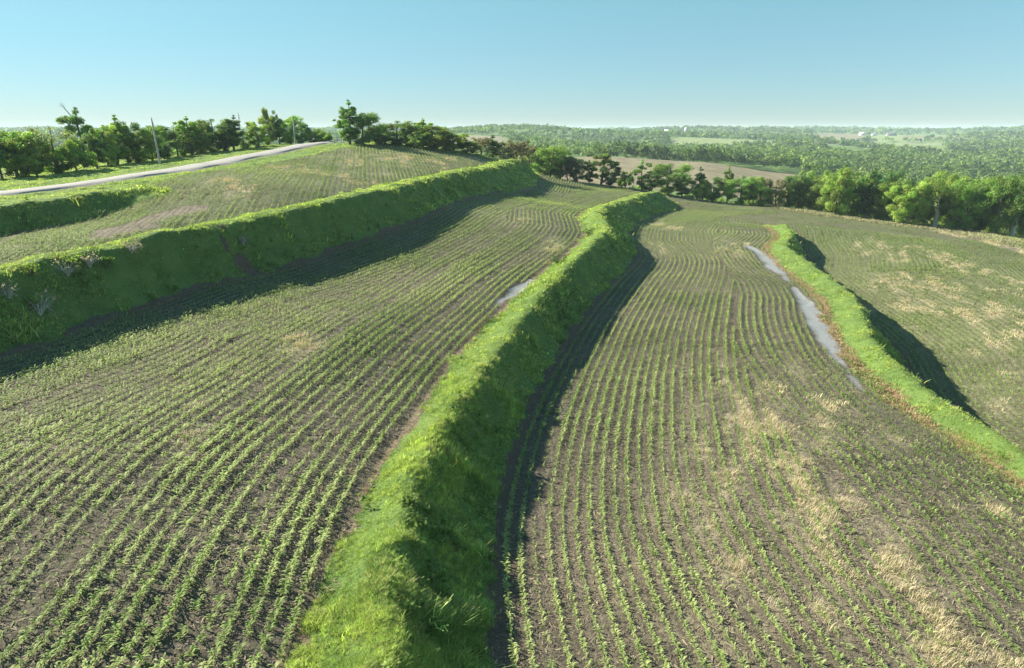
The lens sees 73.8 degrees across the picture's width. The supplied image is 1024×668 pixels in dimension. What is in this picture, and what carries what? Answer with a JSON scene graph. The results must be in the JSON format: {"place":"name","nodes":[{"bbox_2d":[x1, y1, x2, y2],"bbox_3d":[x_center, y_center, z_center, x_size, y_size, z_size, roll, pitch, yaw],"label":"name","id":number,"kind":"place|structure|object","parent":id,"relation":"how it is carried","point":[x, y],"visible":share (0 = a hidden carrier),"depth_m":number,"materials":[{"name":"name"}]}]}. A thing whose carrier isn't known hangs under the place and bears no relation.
{"place":"outdoors","nodes":[
{"label":"outdoors","id":0,"kind":"place"},
{"bbox_2d":[0,141,345,195],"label":"road","id":1,"kind":"structure","parent":0,"point":[219,162],"depth_m":112.70,"materials":[{"name":"grey gravel"}]},
{"bbox_2d":[0,142,1023,667],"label":"ground","id":2,"kind":"structure","parent":0,"point":[308,226],"depth_m":47.46,"materials":[{"name":"soil"}]},
{"bbox_2d":[0,137,18,178],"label":"bush","id":3,"kind":"object","parent":2,"relation":"on","point":[5,151],"visible":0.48,"depth_m":113.37,"materials":[{"name":"green plant"}]},
{"bbox_2d":[0,279,19,298],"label":"shrub","id":4,"kind":"object","parent":2,"relation":"on","point":[7,291],"visible":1,"depth_m":52.82,"materials":[{"name":"grey plant"}]},
{"bbox_2d":[0,131,34,177],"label":"broadleaf tree","id":5,"kind":"object","parent":2,"relation":"on","point":[19,142],"visible":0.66,"depth_m":113.48,"materials":[{"name":"green plant"}]},
{"bbox_2d":[0,130,35,171],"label":"broadleaf tree","id":6,"kind":"object","parent":2,"relation":"on","point":[3,134],"visible":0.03,"depth_m":126.97,"materials":[{"name":"green plant"}]},
{"bbox_2d":[19,262,39,276],"bbox_3d":[-39.200,-5.189,55.221,1.659,1.356,1.502,-11,20,-33],"label":"shrub","id":7,"kind":"object","parent":2,"relation":"on","point":[35,266],"visible":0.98,"depth_m":55.11,"materials":[{"name":"green plant"}]},
{"bbox_2d":[23,294,39,306],"bbox_3d":[-38.187,-2.588,54.042,1.142,1.176,1.031,-8,18,-24],"label":"shrub","id":8,"kind":"object","parent":2,"relation":"on","point":[29,299],"visible":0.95,"depth_m":53.98,"materials":[{"name":"green plant"}]},
{"bbox_2d":[10,138,55,175],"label":"bush","id":9,"kind":"object","parent":2,"relation":"on","point":[37,163],"visible":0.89,"depth_m":114.15,"materials":[{"name":"green plant"}]},
{"bbox_2d":[16,288,63,316],"bbox_3d":[-37.589,-2.380,53.988,3.496,2.328,2.980,-7,18,-22],"label":"shrub","id":10,"kind":"object","parent":2,"relation":"on","point":[42,306],"visible":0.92,"depth_m":54.28,"materials":[{"name":"grey plant"}]},
{"bbox_2d":[25,125,82,173],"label":"sparse tree","id":11,"kind":"object","parent":2,"relation":"on","point":[38,135],"visible":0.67,"depth_m":117.98,"materials":[{"name":"green plant"}]},
{"bbox_2d":[34,140,77,173],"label":"broadleaf tree","id":12,"kind":"object","parent":2,"relation":"on","point":[60,168],"visible":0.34,"depth_m":119.87,"materials":[{"name":"green plant"}]},
{"bbox_2d":[49,258,79,278],"bbox_3d":[-38.127,-5.765,58.327,2.518,1.944,3.235,4,17,12],"label":"shrub","id":13,"kind":"object","parent":2,"relation":"on","point":[65,271],"visible":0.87,"depth_m":57.84,"materials":[{"name":"grey plant"}]},
{"bbox_2d":[61,253,82,269],"bbox_3d":[-37.924,-6.198,58.774,1.629,1.561,1.917,-2,17,-8],"label":"shrub","id":14,"kind":"object","parent":2,"relation":"on","point":[73,260],"visible":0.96,"depth_m":58.55,"materials":[{"name":"green plant"}]},
{"bbox_2d":[54,137,97,170],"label":"bush","id":15,"kind":"object","parent":2,"relation":"on","point":[72,152],"visible":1,"depth_m":118.35,"materials":[{"name":"green plant"}]},
{"bbox_2d":[55,107,101,156],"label":"broadleaf tree","id":16,"kind":"object","parent":2,"relation":"on","point":[74,119],"visible":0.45,"depth_m":133.14,"materials":[{"name":"green plant"}]},
{"bbox_2d":[79,252,100,267],"bbox_3d":[-37.075,-6.474,59.918,1.734,1.590,2.012,12,21,35],"label":"shrub","id":17,"kind":"object","parent":2,"relation":"on","point":[90,263],"visible":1,"depth_m":59.98,"materials":[{"name":"grey plant"}]},
{"bbox_2d":[80,128,110,167],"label":"broadleaf tree","id":18,"kind":"object","parent":2,"relation":"on","point":[92,141],"visible":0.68,"depth_m":124.00,"materials":[{"name":"green plant"}]},
{"bbox_2d":[91,124,120,166],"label":"broadleaf tree","id":19,"kind":"object","parent":2,"relation":"on","point":[113,149],"visible":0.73,"depth_m":132.92,"materials":[{"name":"green plant"}]},
{"bbox_2d":[100,256,114,268],"bbox_3d":[-36.498,-6.471,61.376,1.392,1.319,1.663,-10,19,-30],"label":"shrub","id":20,"kind":"object","parent":2,"relation":"on","point":[106,263],"visible":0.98,"depth_m":61.18,"materials":[{"name":"green plant"}]},
{"bbox_2d":[101,115,134,164],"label":"tall tree","id":21,"kind":"object","parent":2,"relation":"on","point":[119,130],"visible":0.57,"depth_m":136.51,"materials":[{"name":"green plant"}]},
{"bbox_2d":[104,120,145,162],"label":"broadleaf tree","id":22,"kind":"object","parent":2,"relation":"on","point":[134,127],"visible":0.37,"depth_m":141.24,"materials":[{"name":"green plant"}]},
{"bbox_2d":[122,132,155,162],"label":"broadleaf tree","id":23,"kind":"object","parent":2,"relation":"on","point":[138,156],"visible":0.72,"depth_m":141.65,"materials":[{"name":"green plant"}]},
{"bbox_2d":[137,125,168,160],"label":"broadleaf tree","id":24,"kind":"object","parent":2,"relation":"on","point":[161,133],"visible":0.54,"depth_m":146.51,"materials":[{"name":"green plant"}]},
{"bbox_2d":[147,125,179,158],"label":"broadleaf tree","id":25,"kind":"object","parent":2,"relation":"on","point":[171,135],"visible":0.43,"depth_m":153.53,"materials":[{"name":"green plant"}]},
{"bbox_2d":[163,125,191,155],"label":"sparse tree","id":26,"kind":"object","parent":2,"relation":"on","point":[178,143],"visible":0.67,"depth_m":156.57,"materials":[{"name":"green plant"}]},
{"bbox_2d":[170,128,195,155],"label":"broadleaf tree","id":27,"kind":"object","parent":2,"relation":"on","point":[183,154],"visible":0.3,"depth_m":158.78,"materials":[{"name":"green plant"}]},
{"bbox_2d":[172,116,200,154],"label":"tall tree","id":28,"kind":"object","parent":2,"relation":"on","point":[183,125],"visible":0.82,"depth_m":156.44,"materials":[{"name":"green plant"}]},
{"bbox_2d":[186,127,213,153],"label":"broadleaf tree","id":29,"kind":"object","parent":2,"relation":"on","point":[204,146],"visible":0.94,"depth_m":157.36,"materials":[{"name":"green plant"}]},
{"bbox_2d":[194,118,231,151],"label":"broadleaf tree","id":30,"kind":"object","parent":2,"relation":"on","point":[200,123],"visible":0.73,"depth_m":161.70,"materials":[{"name":"green plant"}]},
{"bbox_2d":[213,131,238,150],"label":"broadleaf tree","id":31,"kind":"object","parent":2,"relation":"on","point":[226,145],"visible":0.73,"depth_m":162.67,"materials":[{"name":"green plant"}]},
{"bbox_2d":[217,115,244,149],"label":"tall tree","id":32,"kind":"object","parent":2,"relation":"on","point":[232,127],"visible":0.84,"depth_m":162.57,"materials":[{"name":"green plant"}]},
{"bbox_2d":[234,129,258,148],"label":"broadleaf tree","id":33,"kind":"object","parent":2,"relation":"on","point":[243,144],"visible":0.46,"depth_m":169.34,"materials":[{"name":"green plant"}]},
{"bbox_2d":[244,121,269,146],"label":"broadleaf tree","id":34,"kind":"object","parent":2,"relation":"on","point":[261,137],"visible":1,"depth_m":168.18,"materials":[{"name":"green plant"}]},
{"bbox_2d":[257,107,276,144],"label":"broadleaf tree","id":35,"kind":"object","parent":2,"relation":"on","point":[270,118],"visible":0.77,"depth_m":183.21,"materials":[{"name":"green plant"}]},
{"bbox_2d":[273,115,284,144],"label":"broadleaf tree","id":36,"kind":"object","parent":2,"relation":"on","point":[279,121],"visible":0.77,"depth_m":185.30,"materials":[{"name":"green plant"}]},
{"bbox_2d":[275,116,307,143],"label":"broadleaf tree","id":37,"kind":"object","parent":2,"relation":"on","point":[287,137],"visible":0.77,"depth_m":185.01,"materials":[{"name":"green plant"}]},
{"bbox_2d":[288,123,310,143],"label":"broadleaf tree","id":38,"kind":"object","parent":2,"relation":"on","point":[303,133],"visible":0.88,"depth_m":181.63,"materials":[{"name":"green plant"}]},
{"bbox_2d":[301,128,325,142],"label":"broadleaf tree","id":39,"kind":"object","parent":2,"relation":"on","point":[315,132],"visible":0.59,"depth_m":182.79,"materials":[{"name":"green plant"}]},
{"bbox_2d":[315,131,332,141],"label":"bush","id":40,"kind":"object","parent":2,"relation":"on","point":[327,136],"visible":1,"depth_m":181.19,"materials":[{"name":"green plant"}]},
{"bbox_2d":[332,100,362,144],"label":"tall tree","id":41,"kind":"object","parent":2,"relation":"on","point":[345,122],"visible":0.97,"depth_m":167.65,"materials":[{"name":"green plant"}]},
{"bbox_2d":[347,111,386,144],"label":"broadleaf tree","id":42,"kind":"object","parent":2,"relation":"on","point":[369,117],"visible":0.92,"depth_m":169.33,"materials":[{"name":"green plant"}]},
{"bbox_2d":[373,133,402,144],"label":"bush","id":43,"kind":"object","parent":2,"relation":"on","point":[385,136],"visible":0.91,"depth_m":174.13,"materials":[{"name":"green plant"}]},
{"bbox_2d":[377,121,421,145],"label":"broadleaf tree","id":44,"kind":"object","parent":2,"relation":"on","point":[406,126],"visible":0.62,"depth_m":176.81,"materials":[{"name":"green plant"}]},
{"bbox_2d":[402,130,434,147],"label":"bush","id":45,"kind":"object","parent":2,"relation":"on","point":[418,141],"visible":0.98,"depth_m":173.21,"materials":[{"name":"green plant"}]},
{"bbox_2d":[414,125,456,148],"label":"broadleaf tree","id":46,"kind":"object","parent":2,"relation":"on","point":[435,143],"visible":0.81,"depth_m":177.10,"materials":[{"name":"green plant"}]},
{"bbox_2d":[438,132,469,150],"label":"broadleaf tree","id":47,"kind":"object","parent":2,"relation":"on","point":[463,136],"visible":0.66,"depth_m":178.74,"materials":[{"name":"green plant"}]},
{"bbox_2d":[455,139,482,153],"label":"bush","id":48,"kind":"object","parent":2,"relation":"on","point":[469,144],"visible":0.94,"depth_m":180.49,"materials":[{"name":"green plant"}]},
{"bbox_2d":[470,137,495,154],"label":"brush tree","id":49,"kind":"object","parent":2,"relation":"on","point":[483,141],"visible":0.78,"depth_m":186.72,"materials":[{"name":"plant"}]},
{"bbox_2d":[485,135,504,157],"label":"broadleaf tree","id":50,"kind":"object","parent":2,"relation":"on","point":[495,144],"visible":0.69,"depth_m":190.13,"materials":[{"name":"green plant"}]},
{"bbox_2d":[493,141,516,159],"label":"brush tree","id":51,"kind":"object","parent":2,"relation":"on","point":[509,148],"visible":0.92,"depth_m":189.94,"materials":[{"name":"green plant"}]},
{"bbox_2d":[0,144,1023,667],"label":"corn crop","id":52,"kind":"object","parent":2,"relation":"on","point":[364,438],"visible":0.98,"depth_m":46.78,"materials":[{"name":"green plant"}]},
{"bbox_2d":[0,141,1023,667],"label":"grass","id":53,"kind":"structure","parent":2,"relation":"on","point":[460,616],"depth_m":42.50,"materials":[{"name":"green plant"}]},
{"bbox_2d":[0,181,1023,667],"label":"crop residue","id":54,"kind":"object","parent":2,"relation":"on","point":[534,629],"visible":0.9,"depth_m":34.87,"materials":[{"name":"beige plant"}]},
{"bbox_2d":[504,140,532,163],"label":"brush tree","id":55,"kind":"object","parent":2,"relation":"on","point":[521,145],"visible":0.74,"depth_m":191.94,"materials":[{"name":"green plant"}]},
{"bbox_2d":[518,145,541,165],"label":"brush tree","id":56,"kind":"object","parent":2,"relation":"on","point":[533,150],"visible":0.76,"depth_m":194.80,"materials":[{"name":"green plant"}]},
{"bbox_2d":[524,147,549,172],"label":"broadleaf tree","id":57,"kind":"object","parent":2,"relation":"on","point":[534,165],"visible":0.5,"depth_m":206.60,"materials":[{"name":"green plant"}]},
{"bbox_2d":[60,152,1023,667],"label":"dead grass","id":58,"kind":"structure","parent":2,"relation":"on","point":[950,628],"depth_m":47.72,"materials":[{"name":"beige plant"}]},
{"bbox_2d":[535,145,566,176],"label":"broadleaf tree","id":59,"kind":"object","parent":2,"relation":"on","point":[547,167],"visible":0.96,"depth_m":204.25,"materials":[{"name":"green plant"}]},
{"bbox_2d":[549,150,573,177],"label":"broadleaf tree","id":60,"kind":"object","parent":2,"relation":"on","point":[566,157],"visible":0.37,"depth_m":208.23,"materials":[{"name":"green plant"}]},
{"bbox_2d":[559,157,578,179],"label":"brush tree","id":61,"kind":"object","parent":2,"relation":"on","point":[567,167],"visible":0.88,"depth_m":205.94,"materials":[{"name":"green plant"}]},
{"bbox_2d":[563,157,588,181],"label":"broadleaf tree","id":62,"kind":"object","parent":2,"relation":"on","point":[576,170],"visible":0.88,"depth_m":206.71,"materials":[{"name":"green plant"}]},
{"bbox_2d":[584,160,594,182],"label":"broadleaf tree","id":63,"kind":"object","parent":2,"relation":"on","point":[588,174],"visible":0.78,"depth_m":210.08,"materials":[{"name":"green plant"}]},
{"bbox_2d":[586,148,619,184],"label":"broadleaf tree","id":64,"kind":"object","parent":2,"relation":"on","point":[604,157],"visible":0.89,"depth_m":206.30,"materials":[{"name":"green plant"}]},
{"bbox_2d":[600,162,621,185],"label":"broadleaf tree","id":65,"kind":"object","parent":2,"relation":"on","point":[611,179],"visible":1,"depth_m":206.04,"materials":[{"name":"green plant"}]},
{"bbox_2d":[616,171,634,187],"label":"bush","id":66,"kind":"object","parent":2,"relation":"on","point":[622,180],"visible":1,"depth_m":202.85,"materials":[{"name":"green plant"}]},
{"bbox_2d":[633,160,651,190],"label":"broadleaf tree","id":67,"kind":"object","parent":2,"relation":"on","point":[637,171],"visible":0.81,"depth_m":202.46,"materials":[{"name":"green plant"}]},
{"bbox_2d":[641,172,662,191],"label":"broadleaf tree","id":68,"kind":"object","parent":2,"relation":"on","point":[651,184],"visible":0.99,"depth_m":200.80,"materials":[{"name":"green plant"}]},
{"bbox_2d":[649,163,694,193],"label":"broadleaf tree","id":69,"kind":"object","parent":2,"relation":"on","point":[662,170],"visible":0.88,"depth_m":203.94,"materials":[{"name":"green plant"}]},
{"bbox_2d":[672,176,693,196],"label":"broadleaf tree","id":70,"kind":"object","parent":2,"relation":"on","point":[686,183],"visible":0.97,"depth_m":203.22,"materials":[{"name":"green plant"}]},
{"bbox_2d":[683,167,706,198],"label":"cedar tree","id":71,"kind":"object","parent":2,"relation":"on","point":[699,176],"visible":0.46,"depth_m":210.14,"materials":[{"name":"green plant"}]},
{"bbox_2d":[692,179,713,199],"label":"bush","id":72,"kind":"object","parent":2,"relation":"on","point":[702,189],"visible":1,"depth_m":201.18,"materials":[{"name":"green plant"}]},
{"bbox_2d":[703,176,725,200],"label":"broadleaf tree","id":73,"kind":"object","parent":2,"relation":"on","point":[717,194],"visible":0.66,"depth_m":202.72,"materials":[{"name":"green plant"}]},
{"bbox_2d":[722,165,734,202],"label":"tall tree","id":74,"kind":"object","parent":2,"relation":"on","point":[727,177],"visible":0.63,"depth_m":206.84,"materials":[{"name":"green plant"}]},
{"bbox_2d":[724,175,762,204],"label":"broadleaf tree","id":75,"kind":"object","parent":2,"relation":"on","point":[731,183],"visible":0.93,"depth_m":201.30,"materials":[{"name":"green plant"}]},
{"bbox_2d":[740,182,762,205],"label":"bush","id":76,"kind":"object","parent":2,"relation":"on","point":[751,201],"visible":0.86,"depth_m":198.41,"materials":[{"name":"green plant"}]},
{"bbox_2d":[741,176,777,205],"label":"broadleaf tree","id":77,"kind":"object","parent":2,"relation":"on","point":[763,201],"visible":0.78,"depth_m":198.70,"materials":[{"name":"green plant"}]},
{"bbox_2d":[763,179,791,205],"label":"brush tree","id":78,"kind":"object","parent":2,"relation":"on","point":[782,184],"visible":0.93,"depth_m":197.66,"materials":[{"name":"green plant"}]},
{"bbox_2d":[775,179,801,206],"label":"broadleaf tree","id":79,"kind":"object","parent":2,"relation":"on","point":[787,203],"visible":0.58,"depth_m":199.61,"materials":[{"name":"green plant"}]},
{"bbox_2d":[782,174,818,207],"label":"broadleaf tree","id":80,"kind":"object","parent":2,"relation":"on","point":[802,183],"visible":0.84,"depth_m":198.22,"materials":[{"name":"green plant"}]},
{"bbox_2d":[789,170,816,208],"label":"broadleaf tree","id":81,"kind":"object","parent":2,"relation":"on","point":[811,174],"visible":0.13,"depth_m":214.43,"materials":[{"name":"green plant"}]},
{"bbox_2d":[804,172,839,210],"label":"broadleaf tree","id":82,"kind":"object","parent":2,"relation":"on","point":[813,195],"visible":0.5,"depth_m":194.72,"materials":[{"name":"green plant"}]},
{"bbox_2d":[820,167,856,213],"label":"broadleaf tree","id":83,"kind":"object","parent":2,"relation":"on","point":[837,194],"visible":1,"depth_m":184.77,"materials":[{"name":"green plant"}]},
{"bbox_2d":[837,171,881,216],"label":"broadleaf tree","id":84,"kind":"object","parent":2,"relation":"on","point":[854,205],"visible":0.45,"depth_m":186.68,"materials":[{"name":"green plant"}]},
{"bbox_2d":[854,171,884,217],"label":"broadleaf tree","id":85,"kind":"object","parent":2,"relation":"on","point":[865,191],"visible":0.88,"depth_m":183.78,"materials":[{"name":"green plant"}]},
{"bbox_2d":[856,167,889,216],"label":"broadleaf tree","id":86,"kind":"object","parent":2,"relation":"on","point":[879,177],"visible":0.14,"depth_m":188.76,"materials":[{"name":"green plant"}]},
{"bbox_2d":[867,181,900,220],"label":"broadleaf tree","id":87,"kind":"object","parent":2,"relation":"on","point":[881,209],"visible":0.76,"depth_m":182.40,"materials":[{"name":"green plant"}]},
{"bbox_2d":[882,168,915,218],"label":"broadleaf tree","id":88,"kind":"object","parent":2,"relation":"on","point":[892,177],"visible":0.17,"depth_m":210.76,"materials":[{"name":"green plant"}]},
{"bbox_2d":[881,177,916,218],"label":"broadleaf tree","id":89,"kind":"object","parent":2,"relation":"on","point":[906,181],"visible":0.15,"depth_m":188.57,"materials":[{"name":"green plant"}]},
{"bbox_2d":[884,184,917,222],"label":"broadleaf tree","id":90,"kind":"object","parent":2,"relation":"on","point":[899,216],"visible":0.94,"depth_m":175.21,"materials":[{"name":"green plant"}]},
{"bbox_2d":[897,181,933,225],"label":"broadleaf tree","id":91,"kind":"object","parent":2,"relation":"on","point":[919,215],"visible":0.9,"depth_m":173.34,"materials":[{"name":"green plant"}]},
{"bbox_2d":[915,198,935,224],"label":"bush","id":92,"kind":"object","parent":2,"relation":"on","point":[930,212],"visible":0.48,"depth_m":177.78,"materials":[{"name":"green plant"}]},
{"bbox_2d":[924,170,961,223],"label":"broadleaf tree","id":93,"kind":"object","parent":2,"relation":"on","point":[955,177],"visible":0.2,"depth_m":190.43,"materials":[{"name":"green plant"}]},
{"bbox_2d":[915,176,980,226],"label":"pale trunk tree","id":94,"kind":"object","parent":2,"relation":"on","point":[940,189],"visible":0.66,"depth_m":172.14,"materials":[{"name":"green plant"}]},
{"bbox_2d":[936,185,967,229],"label":"broadleaf tree","id":95,"kind":"object","parent":2,"relation":"on","point":[944,207],"visible":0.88,"depth_m":172.63,"materials":[{"name":"green plant"}]},
{"bbox_2d":[955,179,990,230],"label":"broadleaf tree","id":96,"kind":"object","parent":2,"relation":"on","point":[964,220],"visible":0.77,"depth_m":170.62,"materials":[{"name":"green plant"}]},
{"bbox_2d":[965,180,1006,231],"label":"broadleaf tree","id":97,"kind":"object","parent":2,"relation":"on","point":[979,227],"visible":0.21,"depth_m":173.02,"materials":[{"name":"green plant"}]},
{"bbox_2d":[978,177,1023,233],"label":"broadleaf tree","id":98,"kind":"object","parent":2,"relation":"on","point":[999,193],"visible":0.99,"depth_m":167.21,"materials":[{"name":"green plant"}]},
{"bbox_2d":[1000,173,1023,233],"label":"broadleaf tree","id":99,"kind":"object","parent":2,"relation":"on","point":[1007,230],"visible":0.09,"depth_m":177.57,"materials":[{"name":"green plant"}]},
{"bbox_2d":[1002,176,1023,235],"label":"pale trunk tree","id":100,"kind":"object","parent":2,"relation":"on","point":[1012,231],"visible":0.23,"depth_m":171.65,"materials":[{"name":"green plant"}]},
{"bbox_2d":[1006,181,1023,235],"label":"broadleaf tree","id":101,"kind":"object","parent":2,"relation":"on","point":[1021,224],"visible":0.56,"depth_m":172.50,"materials":[{"name":"green plant"}]},
{"bbox_2d":[0,0,1023,127],"label":"sky","id":102,"kind":"structure","parent":0,"point":[451,63],"materials":[{"name":"blue"}]},
{"bbox_2d":[10,129,1022,206],"bbox_3d":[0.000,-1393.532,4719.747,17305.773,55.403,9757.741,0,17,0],"label":"hills","id":103,"kind":"structure","parent":0,"point":[711,170],"depth_m":640.41,"materials":[{"name":"green plant"}]},
{"bbox_2d":[0,123,1023,188],"bbox_3d":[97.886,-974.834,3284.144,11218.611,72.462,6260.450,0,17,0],"label":"forest","id":104,"kind":"object","parent":103,"relation":"on","point":[821,156],"visible":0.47,"depth_m":985.93,"materials":[{"name":"green plant"}]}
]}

